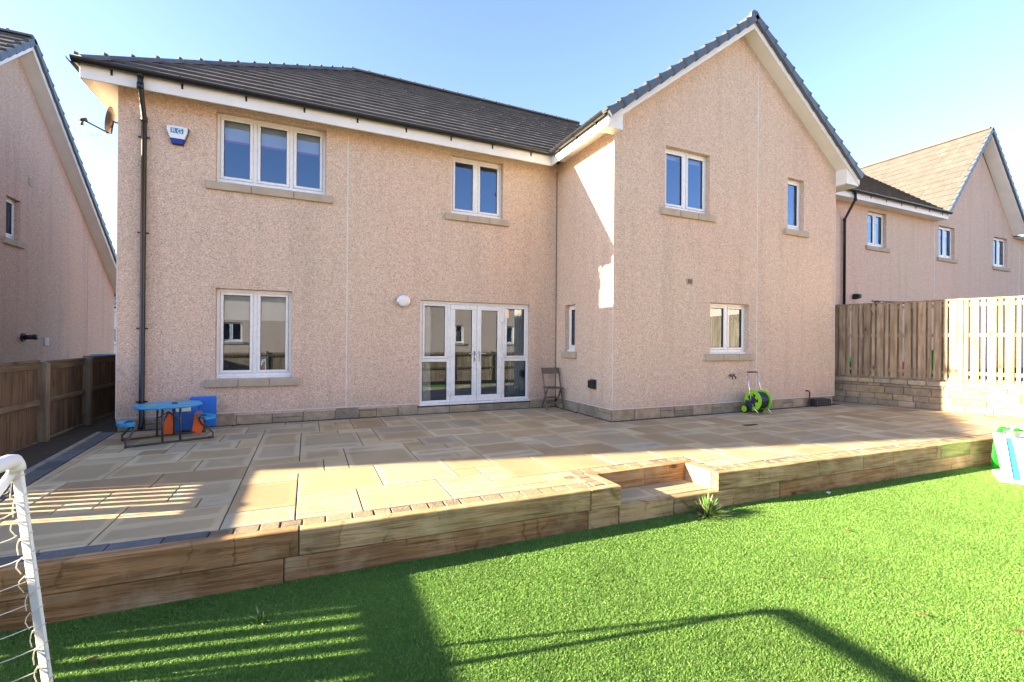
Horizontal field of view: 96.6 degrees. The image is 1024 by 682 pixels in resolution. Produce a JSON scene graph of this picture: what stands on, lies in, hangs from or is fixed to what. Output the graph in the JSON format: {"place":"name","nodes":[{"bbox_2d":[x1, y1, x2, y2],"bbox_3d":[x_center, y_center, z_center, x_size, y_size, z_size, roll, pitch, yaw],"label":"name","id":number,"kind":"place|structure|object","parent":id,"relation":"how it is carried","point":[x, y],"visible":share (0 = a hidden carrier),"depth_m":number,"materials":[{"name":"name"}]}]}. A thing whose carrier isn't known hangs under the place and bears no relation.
{"place":"outdoors","nodes":[
{"label":"outdoors","id":0,"kind":"place"},
{"bbox_2d":[0,398,996,558],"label":"patio base","id":1,"kind":"object","parent":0,"point":[34,454],"visible":0.08,"depth_m":6.23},
{"bbox_2d":[12,432,101,481],"bbox_3d":[-5.094,1.451,4.692,0.060,0.112,5.216,0,0,-28],"label":"kerb edging","id":2,"kind":"object","parent":1,"relation":"on","point":[38,465],"visible":0.29,"depth_m":5.61,"materials":[{"name":"concrete"}]},
{"bbox_2d":[0,432,115,501],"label":"dark block edging","id":3,"kind":"object","parent":1,"relation":"on","point":[43,470],"visible":0.66,"depth_m":5.32,"materials":[{"name":"stone"}]},
{"bbox_2d":[65,10,864,431],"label":"detached house","id":4,"kind":"structure","parent":1,"relation":"on","point":[657,246],"depth_m":8.87,"materials":[{"name":"paint"}]},
{"bbox_2d":[79,106,117,135],"bbox_3d":[-6.408,-3.421,7.154,0.451,0.497,0.375,0,0,-3],"label":"satellite dish","id":5,"kind":"object","parent":4,"relation":"attached to","point":[110,121],"visible":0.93,"depth_m":7.07,"materials":[{"name":"metal"}]},
{"bbox_2d":[166,125,189,145],"bbox_3d":[-5.387,-3.310,7.354,0.304,0.296,0.081,0,0,-24],"label":"alarm box","id":6,"kind":"object","parent":4,"relation":"attached to","point":[178,135],"visible":1,"depth_m":7.33,"materials":[{"name":"white plastic"}]},
{"bbox_2d":[205,289,298,387],"bbox_3d":[-4.454,-0.052,7.913,1.404,1.656,0.274,0,0,-24],"label":"window","id":7,"kind":"structure","parent":4,"relation":"in","point":[256,306],"depth_m":7.93,"materials":[{"name":"white plastic"}]},
{"bbox_2d":[206,113,333,203],"bbox_3d":[-4.190,-3.176,8.024,1.959,1.328,0.274,0,0,-24],"label":"window","id":8,"kind":"structure","parent":4,"relation":"in","point":[256,134],"depth_m":8.00,"materials":[{"name":"white plastic"}]},
{"bbox_2d":[397,294,409,306],"bbox_3d":[-2.089,-0.779,8.823,0.256,0.256,0.104,0,0,-24],"label":"wall lamp","id":9,"kind":"object","parent":4,"relation":"attached to","point":[403,300],"visible":1,"depth_m":8.79,"materials":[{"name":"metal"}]},
{"bbox_2d":[448,305,476,401],"bbox_3d":[-1.023,0.255,9.417,0.617,1.995,0.134,0,0,-24],"label":"door leaf","id":10,"kind":"structure","parent":4,"relation":"in","point":[453,398],"depth_m":9.42,"materials":[{"name":"white plastic"}]},
{"bbox_2d":[445,157,508,226],"bbox_3d":[-0.730,-3.115,9.540,1.394,1.335,0.215,0,0,-24],"label":"window","id":11,"kind":"structure","parent":4,"relation":"in","point":[474,216],"depth_m":9.55,"materials":[{"name":"white plastic"}]},
{"bbox_2d":[476,306,503,400],"bbox_3d":[-0.454,0.259,9.671,0.617,1.995,0.133,0,0,-24],"label":"door leaf","id":12,"kind":"structure","parent":4,"relation":"in","point":[499,354],"depth_m":9.68,"materials":[{"name":"white plastic"}]},
{"bbox_2d":[561,305,576,358],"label":"window","id":13,"kind":"structure","parent":4,"relation":"in","point":[571,353],"depth_m":9.84,"materials":[{"name":"white plastic"}]},
{"bbox_2d":[588,379,595,388],"bbox_3d":[1.547,0.840,8.877,0.094,0.190,0.200,0,0,-24],"label":"boiler vent","id":14,"kind":"object","parent":4,"relation":"attached to","point":[591,383],"visible":1,"depth_m":8.83,"materials":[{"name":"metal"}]},
{"bbox_2d":[660,148,715,222],"bbox_3d":[3.477,-3.114,9.164,1.421,1.358,0.274,0,0,-24],"label":"window","id":15,"kind":"structure","parent":4,"relation":"in","point":[682,211],"depth_m":9.18,"materials":[{"name":"white plastic"}]},
{"bbox_2d":[705,303,754,360],"bbox_3d":[4.546,-0.187,9.617,1.384,1.193,0.215,0,0,-24],"label":"window","id":16,"kind":"structure","parent":4,"relation":"in","point":[723,353],"depth_m":9.66,"materials":[{"name":"white plastic"}]},
{"bbox_2d":[784,180,809,237],"bbox_3d":[6.457,-3.041,10.466,0.816,1.303,0.215,0,0,-24],"label":"window","id":17,"kind":"structure","parent":4,"relation":"in","point":[792,230],"depth_m":10.54,"materials":[{"name":"white plastic"}]},
{"bbox_2d":[0,436,993,631],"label":"sleeper wall","id":18,"kind":"structure","parent":1,"relation":"on","point":[79,586],"depth_m":3.75,"materials":[{"name":"brown wood"}]},
{"bbox_2d":[0,431,1022,564],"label":"cobble edging","id":19,"kind":"object","parent":1,"relation":"on","point":[590,481],"visible":0.56,"depth_m":3.96,"materials":[{"name":"stone"}]},
{"bbox_2d":[621,480,707,501],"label":"step paving","id":20,"kind":"structure","parent":1,"relation":"on","point":[657,490],"depth_m":5.07,"materials":[{"name":"stone"}]},
{"bbox_2d":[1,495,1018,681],"bbox_3d":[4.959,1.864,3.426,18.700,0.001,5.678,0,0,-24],"label":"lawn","id":21,"kind":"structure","parent":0,"point":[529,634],"depth_m":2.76,"materials":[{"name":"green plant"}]},
{"bbox_2d":[0,454,53,681],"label":"football goal","id":22,"kind":"object","parent":21,"relation":"on","point":[13,466],"visible":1,"depth_m":2.25,"materials":[{"name":"white plastic"}]},
{"bbox_2d":[84,656,99,661],"bbox_3d":[-2.345,1.773,2.547,0.067,0.011,0.018,1,0,-38],"label":"fallen leaf","id":23,"kind":"object","parent":21,"relation":"on","point":[91,658],"visible":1,"depth_m":2.54,"materials":[{"name":"brown plant"}]},
{"bbox_2d":[241,606,269,626],"bbox_3d":[-1.641,1.763,2.911,0.209,0.096,0.161,0,0,20],"label":"grass tuft","id":24,"kind":"object","parent":21,"relation":"on","point":[258,621],"visible":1,"depth_m":2.91,"materials":[{"name":"green plant"}]},
{"bbox_2d":[684,494,734,521],"bbox_3d":[2.046,1.723,4.817,0.534,0.240,0.544,0,0,-24],"label":"grass tuft","id":25,"kind":"object","parent":21,"relation":"on","point":[706,508],"visible":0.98,"depth_m":4.77,"materials":[{"name":"green plant"}]},
{"bbox_2d":[991,432,1023,484],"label":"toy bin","id":26,"kind":"object","parent":21,"relation":"on","point":[1010,455],"visible":0.98,"depth_m":6.08,"materials":[{"name":"white plastic"}]},
{"bbox_2d":[1004,426,1017,446],"bbox_3d":[6.782,1.300,6.193,0.092,0.304,0.350,0,0,36],"label":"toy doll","id":27,"kind":"object","parent":26,"relation":"in","point":[1009,433],"visible":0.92,"depth_m":6.19},
{"bbox_2d":[1019,424,1023,438],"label":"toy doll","id":28,"kind":"object","parent":26,"relation":"in","point":[1021,426],"visible":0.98,"depth_m":6.21,"materials":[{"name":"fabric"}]},
{"bbox_2d":[991,426,1023,467],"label":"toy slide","id":29,"kind":"object","parent":21,"relation":"on","point":[995,460],"visible":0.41,"depth_m":6.75,"materials":[{"name":"green plastic"}]},
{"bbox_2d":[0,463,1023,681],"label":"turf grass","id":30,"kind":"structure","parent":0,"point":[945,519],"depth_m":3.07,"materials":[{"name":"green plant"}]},
{"bbox_2d":[0,401,1023,556],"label":"patio","id":31,"kind":"structure","parent":0,"point":[88,496],"depth_m":5.61,"materials":[{"name":"stone"}]},
{"bbox_2d":[116,400,215,448],"bbox_3d":[-4.916,1.149,6.535,0.660,0.538,1.140,0,0,45],"label":"picnic table","id":32,"kind":"object","parent":31,"relation":"on","point":[157,407],"visible":1,"depth_m":6.41,"materials":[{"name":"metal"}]},
{"bbox_2d":[164,396,216,433],"bbox_3d":[-5.014,1.151,7.124,0.660,0.520,0.410,0,0,-30],"label":"toy desk","id":33,"kind":"object","parent":31,"relation":"on","point":[190,420],"visible":0.66,"depth_m":7.08,"materials":[{"name":"plastic"}]},
{"bbox_2d":[118,403,838,432],"bbox_3d":[0.900,1.460,9.042,14.370,0.017,2.272,0,0,-24],"label":"chippings margin","id":34,"kind":"object","parent":31,"relation":"on","point":[493,410],"visible":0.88,"depth_m":8.78,"materials":[{"name":"grey gravel"}]},
{"bbox_2d":[541,367,563,409],"bbox_3d":[0.864,1.022,9.855,0.412,0.893,0.403,0,0,-20],"label":"folding chair","id":35,"kind":"object","parent":31,"relation":"on","point":[549,371],"visible":1,"depth_m":9.88,"materials":[{"name":"grey metal"}]},
{"bbox_2d":[741,371,771,414],"bbox_3d":[5.089,1.065,9.444,0.474,0.856,0.429,0,0,-19],"label":"hose reel","id":36,"kind":"object","parent":31,"relation":"on","point":[760,400],"visible":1,"depth_m":9.39,"materials":[{"name":"plastic"}]},
{"bbox_2d":[811,398,830,406],"bbox_3d":[7.181,1.426,10.639,0.560,0.170,0.166,0,0,-24],"label":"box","id":37,"kind":"object","parent":31,"relation":"on","point":[817,402],"visible":1,"depth_m":10.54,"materials":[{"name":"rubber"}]},
{"bbox_2d":[0,0,1023,254],"label":"sky","id":38,"kind":"structure","parent":0,"point":[892,78],"materials":[{"name":"blue"}]},
{"bbox_2d":[931,350,932,376],"bbox_3d":[11.082,0.639,11.926,0.432,0.810,0.432,0,0,-24],"label":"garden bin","id":39,"kind":"object","parent":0,"point":[932,363],"visible":0.05,"depth_m":11.86,"materials":[{"name":"green plastic"}]},
{"bbox_2d":[968,367,1022,380],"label":"raised ground","id":40,"kind":"structure","parent":0,"point":[1015,371],"depth_m":15.89,"materials":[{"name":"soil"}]},
{"bbox_2d":[870,300,903,305],"bbox_3d":[11.438,-0.091,13.836,1.801,2.280,0.640,0,0,-24],"label":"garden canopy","id":41,"kind":"object","parent":40,"relation":"on","point":[874,301],"visible":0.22,"depth_m":13.70,"materials":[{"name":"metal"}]},
{"bbox_2d":[835,127,1023,368],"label":"neighbour house","id":42,"kind":"structure","parent":40,"relation":"on","point":[943,220],"depth_m":17.40,"materials":[{"name":"paint"}]},
{"bbox_2d":[852,294,861,298],"bbox_3d":[11.081,-1.433,14.660,0.179,0.179,0.200,0,0,-24],"label":"flue terminal","id":43,"kind":"object","parent":42,"relation":"attached to","point":[856,296],"visible":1,"depth_m":14.61,"materials":[{"name":"plastic"}]},
{"bbox_2d":[865,212,889,252],"bbox_3d":[12.184,-3.655,15.348,1.314,1.293,0.274,0,0,-24],"label":"window","id":44,"kind":"structure","parent":42,"relation":"in","point":[872,217],"depth_m":15.38,"materials":[{"name":"white plastic"}]},
{"bbox_2d":[937,227,957,262],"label":"window","id":45,"kind":"structure","parent":42,"relation":"in","point":[942,231],"depth_m":17.18,"materials":[{"name":"white plastic"}]},
{"bbox_2d":[992,238,1010,271],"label":"window","id":46,"kind":"structure","parent":42,"relation":"in","point":[997,241],"depth_m":18.92,"materials":[{"name":"white plastic"}]},
{"label":"ground","id":47,"kind":"structure","parent":0,"visible":0},
{"bbox_2d":[0,354,115,456],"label":"board fence","id":48,"kind":"object","parent":47,"relation":"on","point":[42,401],"visible":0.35,"depth_m":6.68,"materials":[{"name":"brown wood"}]},
{"bbox_2d":[0,28,116,362],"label":"neighbour house","id":49,"kind":"structure","parent":47,"relation":"on","point":[58,259],"depth_m":11.28,"materials":[{"name":"paint"}]},
{"bbox_2d":[2,197,25,248],"bbox_3d":[-11.161,-2.650,10.153,0.215,1.063,0.794,0,0,-24],"label":"window","id":50,"kind":"structure","parent":49,"relation":"in","point":[9,239],"depth_m":10.27,"materials":[{"name":"white plastic"}]},
{"bbox_2d":[20,333,37,341],"bbox_3d":[-11.191,-0.083,10.582,0.270,0.200,0.200,0,0,-24],"label":"flue terminal","id":51,"kind":"object","parent":49,"relation":"attached to","point":[24,337],"visible":1,"depth_m":10.55,"materials":[{"name":"plastic"}]},
{"bbox_2d":[82,353,115,357],"bbox_3d":[-8.461,0.877,9.566,0.620,1.220,0.710,0,0,-24],"label":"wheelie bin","id":52,"kind":"object","parent":47,"relation":"on","point":[101,354],"visible":0.05,"depth_m":9.25,"materials":[{"name":"plastic"}]},
{"bbox_2d":[114,297,115,352],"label":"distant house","id":53,"kind":"structure","parent":47,"relation":"on","point":[114,324],"depth_m":30.74,"materials":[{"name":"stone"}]},
{"bbox_2d":[832,376,1023,417],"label":"stone wall","id":54,"kind":"structure","parent":47,"relation":"on","point":[998,400],"depth_m":10.06,"materials":[{"name":"beige stone"}]},
{"bbox_2d":[835,296,1023,385],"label":"picket fence","id":55,"kind":"object","parent":54,"relation":"on","point":[877,335],"visible":0.84,"depth_m":10.22,"materials":[{"name":"brown wood"}]}
]}

